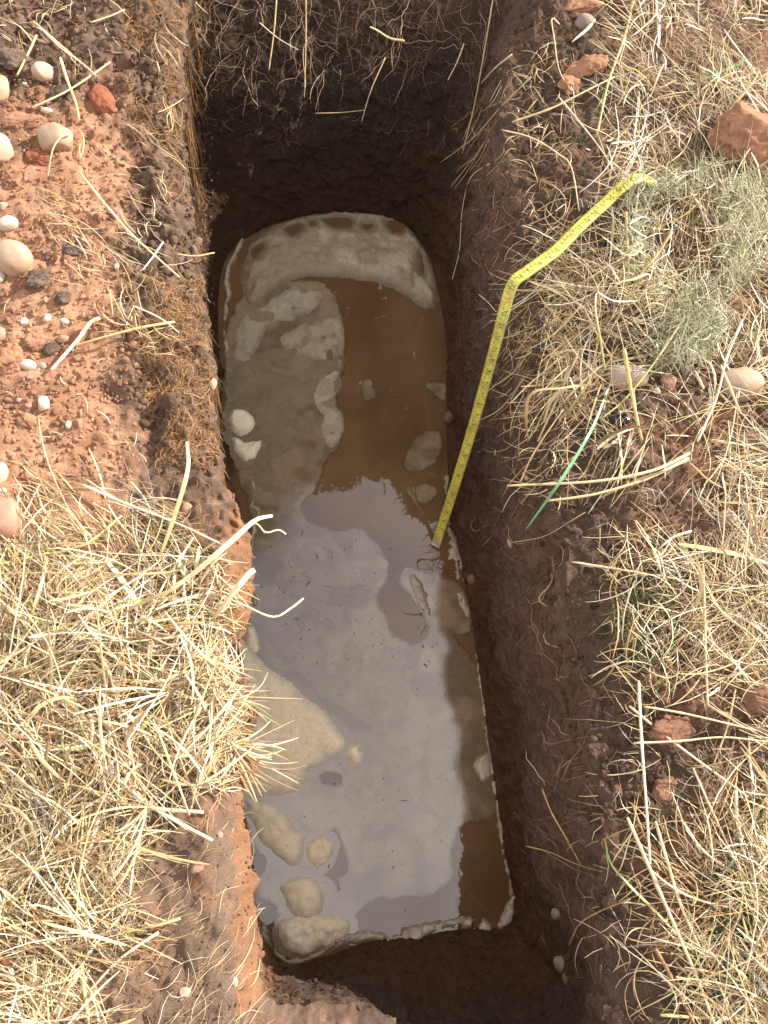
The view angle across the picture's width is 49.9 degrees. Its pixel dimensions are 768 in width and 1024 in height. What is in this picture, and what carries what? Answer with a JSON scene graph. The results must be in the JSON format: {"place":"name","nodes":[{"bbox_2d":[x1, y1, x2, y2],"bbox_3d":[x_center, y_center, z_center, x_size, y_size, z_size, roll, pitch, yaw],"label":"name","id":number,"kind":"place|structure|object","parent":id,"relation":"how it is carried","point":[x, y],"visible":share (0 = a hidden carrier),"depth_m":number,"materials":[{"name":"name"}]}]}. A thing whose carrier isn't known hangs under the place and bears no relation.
{"place":"outdoors","nodes":[
{"label":"outdoors","id":0,"kind":"place"},
{"bbox_2d":[344,783,378,810],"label":"froth","id":1,"kind":"object","parent":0,"point":[353,801],"visible":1,"depth_m":1.72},
{"bbox_2d":[218,213,512,961],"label":"water","id":2,"kind":"structure","parent":0,"point":[367,456],"depth_m":1.97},
{"bbox_2d":[222,238,243,301],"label":"froth","id":3,"kind":"object","parent":2,"relation":"on","point":[226,274],"visible":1,"depth_m":2.10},
{"bbox_2d":[222,401,255,435],"bbox_3d":[-0.336,-0.219,1.961,0.096,0.014,0.111,0,70,-9],"label":"foam raft","id":4,"kind":"object","parent":2,"relation":"on","point":[238,419],"visible":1,"depth_m":1.96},
{"bbox_2d":[223,430,268,470],"bbox_3d":[-0.320,-0.147,1.938,0.120,0.013,0.105,0,70,-9],"label":"foam raft","id":5,"kind":"object","parent":2,"relation":"on","point":[247,452],"visible":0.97,"depth_m":1.94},
{"bbox_2d":[244,795,306,871],"bbox_3d":[-0.222,0.639,1.668,0.102,0.012,0.205,-33,79,-19],"label":"foam raft","id":6,"kind":"object","parent":2,"relation":"on","point":[279,839],"visible":0.91,"depth_m":1.67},
{"bbox_2d":[239,637,352,802],"bbox_3d":[-0.200,0.428,1.748,0.279,0.015,0.381,0,70,-9],"label":"foam raft","id":7,"kind":"object","parent":2,"relation":"on","point":[316,746],"visible":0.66,"depth_m":1.74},
{"bbox_2d":[272,911,357,958],"bbox_3d":[-0.134,0.820,1.616,0.168,0.014,0.102,0,70,-9],"label":"froth","id":8,"kind":"object","parent":2,"relation":"on","point":[298,937],"visible":1,"depth_m":1.61,"materials":[{"name":"beige liquid"}]},
{"bbox_2d":[298,827,339,874],"bbox_3d":[-0.134,0.688,1.667,0.093,0.008,0.096,0,70,-9],"label":"foam raft","id":9,"kind":"object","parent":2,"relation":"on","point":[321,849],"visible":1,"depth_m":1.67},
{"bbox_2d":[314,371,343,446],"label":"froth","id":10,"kind":"object","parent":2,"relation":"on","point":[323,395],"visible":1,"depth_m":2.01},
{"bbox_2d":[241,212,439,308],"bbox_3d":[-0.112,-0.671,2.160,0.522,0.021,0.318,0,70,-9],"label":"foam raft","id":11,"kind":"object","parent":2,"relation":"on","point":[381,253],"visible":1,"depth_m":2.16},
{"bbox_2d":[222,279,496,917],"bbox_3d":[-0.074,0.121,1.887,0.593,0.001,1.531,0,70,-9],"label":"scum film","id":12,"kind":"object","parent":2,"relation":"on","point":[368,877],"visible":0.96,"depth_m":1.82,"materials":[{"name":"liquid"}]},
{"bbox_2d":[243,619,264,653],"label":"froth","id":13,"kind":"object","parent":12,"relation":"on","point":[254,640],"visible":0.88,"depth_m":1.79,"materials":[{"name":"beige"}]},
{"bbox_2d":[249,476,259,552],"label":"froth","id":14,"kind":"object","parent":12,"relation":"on","point":[257,510],"visible":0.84,"depth_m":1.89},
{"bbox_2d":[232,287,321,363],"bbox_3d":[-0.282,-0.485,2.071,0.112,0.006,0.314,42,69,7],"label":"froth","id":15,"kind":"object","parent":12,"relation":"on","point":[249,332],"visible":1,"depth_m":2.08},
{"bbox_2d":[228,348,341,521],"bbox_3d":[-0.233,-0.192,1.974,0.276,0.001,0.459,0,70,-9],"label":"froth","id":16,"kind":"object","parent":12,"relation":"on","point":[282,394],"visible":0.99,"depth_m":1.99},
{"bbox_2d":[276,865,336,917],"bbox_3d":[-0.152,0.763,1.635,0.120,0.013,0.117,0,70,-9],"label":"foam raft","id":17,"kind":"object","parent":12,"relation":"on","point":[301,891],"visible":1,"depth_m":1.64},
{"bbox_2d":[280,317,343,367],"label":"froth","id":18,"kind":"object","parent":12,"relation":"on","point":[317,347],"visible":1,"depth_m":2.07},
{"bbox_2d":[274,532,382,601],"bbox_3d":[-0.126,0.124,1.877,0.246,0.001,0.165,0,70,-9],"label":"froth","id":19,"kind":"object","parent":12,"relation":"on","point":[322,577],"visible":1,"depth_m":1.88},
{"bbox_2d":[252,602,410,724],"bbox_3d":[-0.105,0.312,1.812,0.395,0.001,0.196,33,68,4],"label":"froth","id":20,"kind":"object","parent":12,"relation":"on","point":[384,683],"visible":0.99,"depth_m":1.80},
{"bbox_2d":[336,732,367,772],"bbox_3d":[-0.061,0.508,1.744,0.081,0.012,0.084,0,70,-9],"label":"foam raft","id":21,"kind":"object","parent":12,"relation":"on","point":[356,753],"visible":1,"depth_m":1.74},
{"bbox_2d":[342,716,461,863],"bbox_3d":[0.041,0.580,1.738,0.264,0.001,0.291,0,70,-9],"label":"froth","id":22,"kind":"object","parent":12,"relation":"on","point":[441,758],"visible":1,"depth_m":1.75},
{"bbox_2d":[409,574,429,614],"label":"froth","id":23,"kind":"object","parent":12,"relation":"on","point":[420,594],"visible":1,"depth_m":1.89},
{"bbox_2d":[473,752,491,781],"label":"froth","id":24,"kind":"object","parent":12,"relation":"on","point":[482,765],"visible":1,"depth_m":1.77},
{"bbox_2d":[238,260,485,927],"bbox_3d":[-0.057,0.063,1.908,0.555,0.001,1.587,0,70,-9],"label":"floating debris","id":25,"kind":"object","parent":2,"relation":"on","point":[369,617],"visible":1,"depth_m":1.84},
{"bbox_2d":[361,378,375,402],"bbox_3d":[-0.039,-0.301,2.047,0.036,0.001,0.069,0,70,-9],"label":"scum film","id":26,"kind":"object","parent":2,"relation":"on","point":[368,393],"visible":1,"depth_m":2.05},
{"bbox_2d":[261,895,514,963],"bbox_3d":[0.021,0.833,1.640,0.529,0.010,0.090,-1,70,-10],"label":"froth","id":27,"kind":"object","parent":2,"relation":"on","point":[419,931],"visible":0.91,"depth_m":1.64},
{"bbox_2d":[401,429,442,472],"bbox_3d":[0.100,-0.147,2.014,0.080,0.001,0.145,33,68,3],"label":"scum film","id":28,"kind":"object","parent":2,"relation":"on","point":[423,452],"visible":1,"depth_m":2.01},
{"bbox_2d":[414,480,437,504],"bbox_3d":[0.101,-0.047,1.977,0.060,0.001,0.063,0,70,-9],"label":"scum film","id":29,"kind":"object","parent":2,"relation":"on","point":[424,492],"visible":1,"depth_m":1.98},
{"bbox_2d":[425,380,447,399],"bbox_3d":[0.135,-0.307,2.078,0.060,0.001,0.057,0,70,-9],"label":"scum film","id":30,"kind":"object","parent":2,"relation":"on","point":[437,389],"visible":1,"depth_m":2.08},
{"bbox_2d":[444,475,460,579],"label":"froth","id":31,"kind":"object","parent":2,"relation":"on","point":[446,486],"visible":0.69,"depth_m":1.94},
{"bbox_2d":[447,527,469,616],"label":"froth","id":32,"kind":"object","parent":2,"relation":"on","point":[462,603],"visible":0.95,"depth_m":1.93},
{"bbox_2d":[475,654,504,854],"bbox_3d":[0.229,0.497,1.799,0.022,0.005,0.464,-2,71,-10],"label":"froth","id":33,"kind":"object","parent":2,"relation":"on","point":[499,827],"visible":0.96,"depth_m":1.77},
{"bbox_2d":[0,0,767,1023],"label":"ground","id":34,"kind":"structure","parent":0,"point":[228,870],"depth_m":1.44,"materials":[{"name":"soil"}]},
{"bbox_2d":[0,75,8,101],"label":"stone","id":35,"kind":"object","parent":34,"relation":"on","point":[4,88],"visible":0.99,"depth_m":1.56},
{"bbox_2d":[0,133,13,163],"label":"stone","id":36,"kind":"object","parent":34,"relation":"on","point":[6,152],"visible":1,"depth_m":1.50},
{"bbox_2d":[0,215,17,231],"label":"stone","id":37,"kind":"object","parent":34,"relation":"on","point":[8,223],"visible":1,"depth_m":1.47,"materials":[{"name":"white stone"}]},
{"bbox_2d":[0,345,22,374],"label":"soil clod","id":38,"kind":"object","parent":34,"relation":"on","point":[11,358],"visible":1,"depth_m":1.38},
{"bbox_2d":[0,493,24,542],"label":"stone","id":39,"kind":"object","parent":34,"relation":"on","point":[10,521],"visible":0.89,"depth_m":1.26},
{"bbox_2d":[0,942,24,1009],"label":"soil clod","id":40,"kind":"object","parent":34,"relation":"on","point":[2,962],"visible":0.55,"depth_m":1.09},
{"bbox_2d":[0,239,32,276],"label":"stone","id":41,"kind":"object","parent":34,"relation":"on","point":[16,258],"visible":1,"depth_m":1.44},
{"bbox_2d":[0,46,32,69],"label":"soil clod","id":42,"kind":"object","parent":34,"relation":"on","point":[11,58],"visible":0.97,"depth_m":1.59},
{"bbox_2d":[0,111,45,129],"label":"soil clod","id":43,"kind":"object","parent":34,"relation":"on","point":[25,121],"visible":1,"depth_m":1.54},
{"bbox_2d":[16,412,37,428],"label":"soil clod","id":44,"kind":"object","parent":34,"relation":"on","point":[25,420],"visible":1,"depth_m":1.36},
{"bbox_2d":[22,331,49,351],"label":"soil clod","id":45,"kind":"object","parent":34,"relation":"on","point":[34,341],"visible":1,"depth_m":1.41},
{"bbox_2d":[24,148,49,166],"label":"soil clod","id":46,"kind":"object","parent":34,"relation":"on","point":[36,157],"visible":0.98,"depth_m":1.52,"materials":[{"name":"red soil"}]},
{"bbox_2d":[24,269,50,288],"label":"soil clod","id":47,"kind":"object","parent":34,"relation":"on","point":[36,279],"visible":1,"depth_m":1.44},
{"bbox_2d":[21,468,57,484],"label":"soil clod","id":48,"kind":"object","parent":34,"relation":"on","point":[26,475],"visible":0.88,"depth_m":1.33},
{"bbox_2d":[31,61,52,81],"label":"stone","id":49,"kind":"object","parent":34,"relation":"on","point":[41,71],"visible":1,"depth_m":1.58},
{"bbox_2d":[40,341,59,355],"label":"soil clod","id":50,"kind":"object","parent":34,"relation":"on","point":[50,348],"visible":1,"depth_m":1.41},
{"bbox_2d":[37,122,72,151],"bbox_3d":[-0.613,-0.700,1.541,0.063,0.052,0.061,-15,73,-14],"label":"stone","id":51,"kind":"object","parent":34,"relation":"on","point":[50,134],"visible":0.95,"depth_m":1.52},
{"bbox_2d":[46,84,69,101],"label":"soil clod","id":52,"kind":"object","parent":34,"relation":"on","point":[54,90],"visible":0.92,"depth_m":1.58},
{"bbox_2d":[3,515,121,564],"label":"straw stalk","id":53,"kind":"object","parent":34,"relation":"on","point":[102,532],"visible":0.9,"depth_m":1.29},
{"bbox_2d":[54,291,71,305],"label":"soil clod","id":54,"kind":"object","parent":34,"relation":"on","point":[62,297],"visible":1,"depth_m":1.43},
{"bbox_2d":[32,61,110,107],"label":"straw stalk","id":55,"kind":"object","parent":34,"relation":"on","point":[83,80],"visible":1,"depth_m":1.59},
{"bbox_2d":[50,317,100,370],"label":"straw stalk","id":56,"kind":"object","parent":34,"relation":"on","point":[78,338],"visible":1,"depth_m":1.41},
{"bbox_2d":[87,84,116,116],"bbox_3d":[-0.548,-0.802,1.610,0.048,0.028,0.079,-26,76,-17],"label":"soil clod","id":57,"kind":"object","parent":34,"relation":"on","point":[101,99],"visible":1,"depth_m":1.60,"materials":[{"name":"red soil"}]},
{"bbox_2d":[74,321,174,346],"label":"straw stalk","id":58,"kind":"object","parent":34,"relation":"on","point":[133,329],"visible":1,"depth_m":1.42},
{"bbox_2d":[90,932,158,989],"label":"straw stalk","id":59,"kind":"object","parent":34,"relation":"on","point":[135,947],"visible":0.94,"depth_m":1.12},
{"bbox_2d":[79,172,179,277],"bbox_3d":[-0.464,-0.515,1.489,0.267,0.026,0.015,45,70,8],"label":"straw stalk","id":60,"kind":"object","parent":34,"relation":"on","point":[113,214],"visible":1,"depth_m":1.48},
{"bbox_2d":[81,784,203,813],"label":"straw stalk","id":61,"kind":"object","parent":34,"relation":"on","point":[109,798],"visible":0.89,"depth_m":1.18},
{"bbox_2d":[0,423,305,1023],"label":"straw","id":62,"kind":"object","parent":34,"relation":"on","point":[44,988],"visible":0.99,"depth_m":1.19,"materials":[{"name":"plant"}]},
{"bbox_2d":[76,927,90,1023],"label":"straw stalk","id":63,"kind":"object","parent":62,"relation":"on","point":[84,993],"visible":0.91,"depth_m":1.10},
{"bbox_2d":[81,484,222,544],"bbox_3d":[-0.371,0.004,1.327,0.252,0.020,0.007,24,68,0],"label":"straw stalk","id":64,"kind":"object","parent":62,"relation":"on","point":[128,504],"visible":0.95,"depth_m":1.33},
{"bbox_2d":[108,770,212,841],"bbox_3d":[-0.321,0.421,1.175,0.182,0.022,0.016,33,68,4],"label":"straw stalk","id":65,"kind":"object","parent":62,"relation":"on","point":[184,825],"visible":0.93,"depth_m":1.18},
{"bbox_2d":[162,515,272,596],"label":"straw stalk","id":66,"kind":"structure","parent":62,"relation":"on","point":[221,549],"depth_m":1.28,"materials":[{"name":"plant"}]},
{"bbox_2d":[211,568,255,620],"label":"straw stalk","id":67,"kind":"object","parent":62,"relation":"on","point":[239,585],"visible":1,"depth_m":1.27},
{"bbox_2d":[193,587,303,617],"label":"straw stalk","id":68,"kind":"object","parent":62,"relation":"on","point":[276,616],"visible":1,"depth_m":1.31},
{"bbox_2d":[158,442,189,561],"bbox_3d":[-0.323,-0.012,1.291,0.019,0.090,0.179,14,69,-4],"label":"grass blade","id":69,"kind":"object","parent":34,"relation":"on","point":[179,501],"depth_m":1.28,"materials":[{"name":"plant"}]},
{"bbox_2d":[0,0,684,1023],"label":"straw litter","id":70,"kind":"object","parent":34,"relation":"on","point":[80,232],"visible":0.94,"depth_m":1.48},
{"bbox_2d":[585,121,767,694],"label":"grass tufts","id":71,"kind":"object","parent":70,"relation":"on","point":[699,327],"visible":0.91,"depth_m":1.61,"materials":[{"name":"plant"}]},
{"bbox_2d":[119,0,599,716],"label":"root felt","id":72,"kind":"object","parent":34,"relation":"attached to","point":[193,308],"visible":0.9,"depth_m":1.51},
{"bbox_2d":[0,0,767,1023],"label":"soil crumbs","id":73,"kind":"object","parent":34,"relation":"on","point":[166,444],"visible":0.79,"depth_m":1.50,"materials":[{"name":"soil"}]},
{"bbox_2d":[1,129,767,1017],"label":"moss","id":74,"kind":"object","parent":34,"relation":"on","point":[655,659],"visible":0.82,"depth_m":1.38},
{"bbox_2d":[512,76,614,122],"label":"straw stalk","id":75,"kind":"object","parent":34,"relation":"on","point":[537,113],"visible":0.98,"depth_m":1.78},
{"bbox_2d":[526,389,608,528],"bbox_3d":[0.336,-0.097,1.481,0.011,0.081,0.306,31,68,3],"label":"grass blade","id":76,"kind":"object","parent":34,"relation":"on","point":[571,463],"depth_m":1.44,"materials":[{"name":"plant"}]},
{"bbox_2d":[557,74,581,95],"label":"soil clod","id":77,"kind":"object","parent":34,"relation":"on","point":[572,81],"visible":0.99,"depth_m":1.81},
{"bbox_2d":[537,348,617,441],"bbox_3d":[0.346,-0.237,1.573,0.070,0.068,0.217,45,70,8],"label":"grass blade","id":78,"kind":"object","parent":34,"relation":"on","point":[567,377],"depth_m":1.56,"materials":[{"name":"plant"}]},
{"bbox_2d":[564,0,604,13],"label":"soil clod","id":79,"kind":"object","parent":34,"relation":"on","point":[583,6],"visible":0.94,"depth_m":1.88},
{"bbox_2d":[575,13,594,30],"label":"stone","id":80,"kind":"object","parent":34,"relation":"on","point":[583,21],"visible":0.81,"depth_m":1.86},
{"bbox_2d":[564,54,608,77],"bbox_3d":[0.448,-0.989,1.836,0.108,0.045,0.064,-6,74,9],"label":"soil clod","id":81,"kind":"object","parent":34,"relation":"on","point":[586,65],"visible":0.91,"depth_m":1.82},
{"bbox_2d":[596,0,634,137],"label":"straw stalk","id":82,"kind":"object","parent":34,"relation":"on","point":[614,63],"visible":0.96,"depth_m":1.83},
{"bbox_2d":[607,364,648,389],"bbox_3d":[0.464,-0.256,1.570,0.080,0.042,0.053,-2,65,-4],"label":"stone","id":83,"kind":"object","parent":34,"relation":"on","point":[617,376],"visible":0.75,"depth_m":1.56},
{"bbox_2d":[497,0,767,1023],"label":"straw","id":84,"kind":"object","parent":34,"relation":"on","point":[755,950],"visible":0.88,"depth_m":1.51,"materials":[{"name":"plant"}]},
{"bbox_2d":[430,173,656,548],"bbox_3d":[0.294,-0.354,1.822,0.167,0.561,0.782,31,68,3],"label":"measuring tape","id":85,"kind":"object","parent":84,"relation":"hanging from","point":[576,229],"visible":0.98,"depth_m":1.66,"materials":[{"name":"yellow"}]},
{"bbox_2d":[524,384,577,441],"bbox_3d":[0.293,-0.200,1.532,0.053,0.101,0.104,43,69,7],"label":"grass blade","id":86,"kind":"object","parent":84,"relation":"on","point":[527,403],"depth_m":1.50,"materials":[{"name":"plant"}]},
{"bbox_2d":[507,452,690,486],"bbox_3d":[0.389,-0.064,1.472,0.348,0.035,0.032,-9,72,-12],"label":"straw stalk","id":87,"kind":"object","parent":84,"relation":"on","point":[625,476],"visible":0.99,"depth_m":1.46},
{"bbox_2d":[548,457,689,501],"bbox_3d":[0.422,-0.051,1.470,0.286,0.030,0.023,-15,73,-14],"label":"straw stalk","id":88,"kind":"object","parent":84,"relation":"on","point":[628,484],"visible":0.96,"depth_m":1.46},
{"bbox_2d":[600,318,683,419],"bbox_3d":[0.488,-0.267,1.535,0.016,0.024,0.288,40,69,6],"label":"straw stalk","id":89,"kind":"object","parent":84,"relation":"on","point":[645,374],"visible":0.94,"depth_m":1.53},
{"bbox_2d":[628,705,748,797],"bbox_3d":[0.493,0.390,1.341,0.232,0.013,0.008,38,69,5],"label":"straw stalk","id":90,"kind":"object","parent":84,"relation":"on","point":[678,745],"visible":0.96,"depth_m":1.33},
{"bbox_2d":[644,706,755,730],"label":"straw stalk","id":91,"kind":"object","parent":84,"relation":"on","point":[673,711],"visible":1,"depth_m":1.35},
{"bbox_2d":[633,736,767,743],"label":"straw stalk","id":92,"kind":"object","parent":84,"relation":"on","point":[669,741],"visible":0.96,"depth_m":1.34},
{"bbox_2d":[702,563,708,704],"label":"straw stalk","id":93,"kind":"object","parent":84,"relation":"on","point":[705,640],"visible":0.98,"depth_m":1.39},
{"bbox_2d":[660,1014,767,1023],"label":"straw stalk","id":94,"kind":"object","parent":84,"relation":"on","point":[684,1016],"visible":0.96,"depth_m":1.19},
{"bbox_2d":[697,319,742,441],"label":"straw stalk","id":95,"kind":"object","parent":84,"relation":"on","point":[719,386],"visible":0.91,"depth_m":1.59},
{"bbox_2d":[679,543,767,563],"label":"grass blade","id":96,"kind":"object","parent":84,"relation":"on","point":[718,550],"depth_m":1.45,"materials":[{"name":"plant"}]},
{"bbox_2d":[734,790,758,896],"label":"straw stalk","id":97,"kind":"object","parent":84,"relation":"on","point":[736,813],"visible":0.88,"depth_m":1.30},
{"bbox_2d":[622,348,642,440],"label":"straw stalk","id":98,"kind":"object","parent":34,"relation":"on","point":[627,370],"visible":0.95,"depth_m":1.50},
{"bbox_2d":[638,681,650,863],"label":"straw stalk","id":99,"kind":"object","parent":34,"relation":"on","point":[642,758],"visible":1,"depth_m":1.30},
{"bbox_2d":[604,840,693,952],"bbox_3d":[0.397,0.589,1.260,0.018,0.049,0.188,-30,78,-18],"label":"grass blade","id":100,"kind":"object","parent":34,"relation":"on","point":[640,896],"depth_m":1.27,"materials":[{"name":"plant"}]},
{"bbox_2d":[572,561,747,589],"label":"straw stalk","id":101,"kind":"object","parent":34,"relation":"on","point":[588,564],"visible":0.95,"depth_m":1.43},
{"bbox_2d":[651,774,677,803],"bbox_3d":[0.456,0.449,1.335,0.053,0.022,0.047,1,74,-12],"label":"soil clod","id":102,"kind":"object","parent":34,"relation":"on","point":[659,794],"visible":0.99,"depth_m":1.33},
{"bbox_2d":[626,817,714,1023],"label":"straw stalk","id":103,"kind":"object","parent":34,"relation":"on","point":[658,888],"visible":0.99,"depth_m":1.25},
{"bbox_2d":[646,712,695,748],"bbox_3d":[0.472,0.359,1.354,0.098,0.032,0.058,3,82,-19],"label":"soil clod","id":104,"kind":"object","parent":34,"relation":"on","point":[672,726],"visible":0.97,"depth_m":1.34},
{"bbox_2d":[654,948,695,1023],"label":"straw stalk","id":105,"kind":"object","parent":34,"relation":"on","point":[665,966],"visible":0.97,"depth_m":1.22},
{"bbox_2d":[631,805,722,915],"bbox_3d":[0.447,0.543,1.280,0.022,0.039,0.193,-32,78,-18],"label":"straw stalk","id":106,"kind":"object","parent":34,"relation":"on","point":[671,866],"visible":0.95,"depth_m":1.28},
{"bbox_2d":[654,821,739,1023],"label":"straw stalk","id":107,"kind":"object","parent":34,"relation":"on","point":[674,884],"visible":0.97,"depth_m":1.25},
{"bbox_2d":[692,768,738,869],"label":"straw stalk","id":108,"kind":"object","parent":34,"relation":"on","point":[703,791],"visible":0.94,"depth_m":1.30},
{"bbox_2d":[717,509,737,526],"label":"stone","id":109,"kind":"object","parent":34,"relation":"on","point":[730,514],"visible":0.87,"depth_m":1.48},
{"bbox_2d":[707,101,767,173],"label":"soil clod","id":110,"kind":"object","parent":34,"relation":"on","point":[736,116],"visible":0.91,"depth_m":1.76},
{"bbox_2d":[719,366,764,401],"bbox_3d":[0.694,-0.248,1.602,0.087,0.052,0.072,-2,72,-2],"label":"stone","id":111,"kind":"object","parent":34,"relation":"on","point":[747,378],"visible":0.81,"depth_m":1.58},
{"bbox_2d":[728,428,763,457],"bbox_3d":[0.684,-0.134,1.565,0.060,0.031,0.068,40,69,6],"label":"soil clod","id":112,"kind":"object","parent":34,"relation":"on","point":[747,436],"visible":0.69,"depth_m":1.55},
{"bbox_2d":[738,679,767,716],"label":"soil clod","id":113,"kind":"object","parent":34,"relation":"on","point":[753,703],"visible":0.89,"depth_m":1.36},
{"bbox_2d":[182,0,610,1023],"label":"pit wall","id":114,"kind":"structure","parent":0,"point":[240,172],"depth_m":1.85,"materials":[{"name":"soil"}]},
{"bbox_2d":[160,546,267,816],"bbox_3d":[-0.272,0.273,1.335,0.169,0.238,0.421,0,70,-9],"label":"straw fringe","id":115,"kind":"object","parent":114,"relation":"on","point":[237,704],"visible":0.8,"depth_m":1.26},
{"bbox_2d":[184,0,606,1023],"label":"rootlets","id":116,"kind":"object","parent":114,"relation":"attached to","point":[460,322],"visible":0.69,"depth_m":1.87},
{"bbox_2d":[462,0,492,153],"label":"hanging straw","id":117,"kind":"object","parent":114,"relation":"hanging from","point":[480,70],"visible":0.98,"depth_m":1.97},
{"bbox_2d":[471,196,716,1020],"bbox_3d":[0.369,0.093,1.593,0.326,0.459,1.490,0,70,-9],"label":"straw fringe","id":118,"kind":"object","parent":114,"relation":"on","point":[572,487],"visible":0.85,"depth_m":1.54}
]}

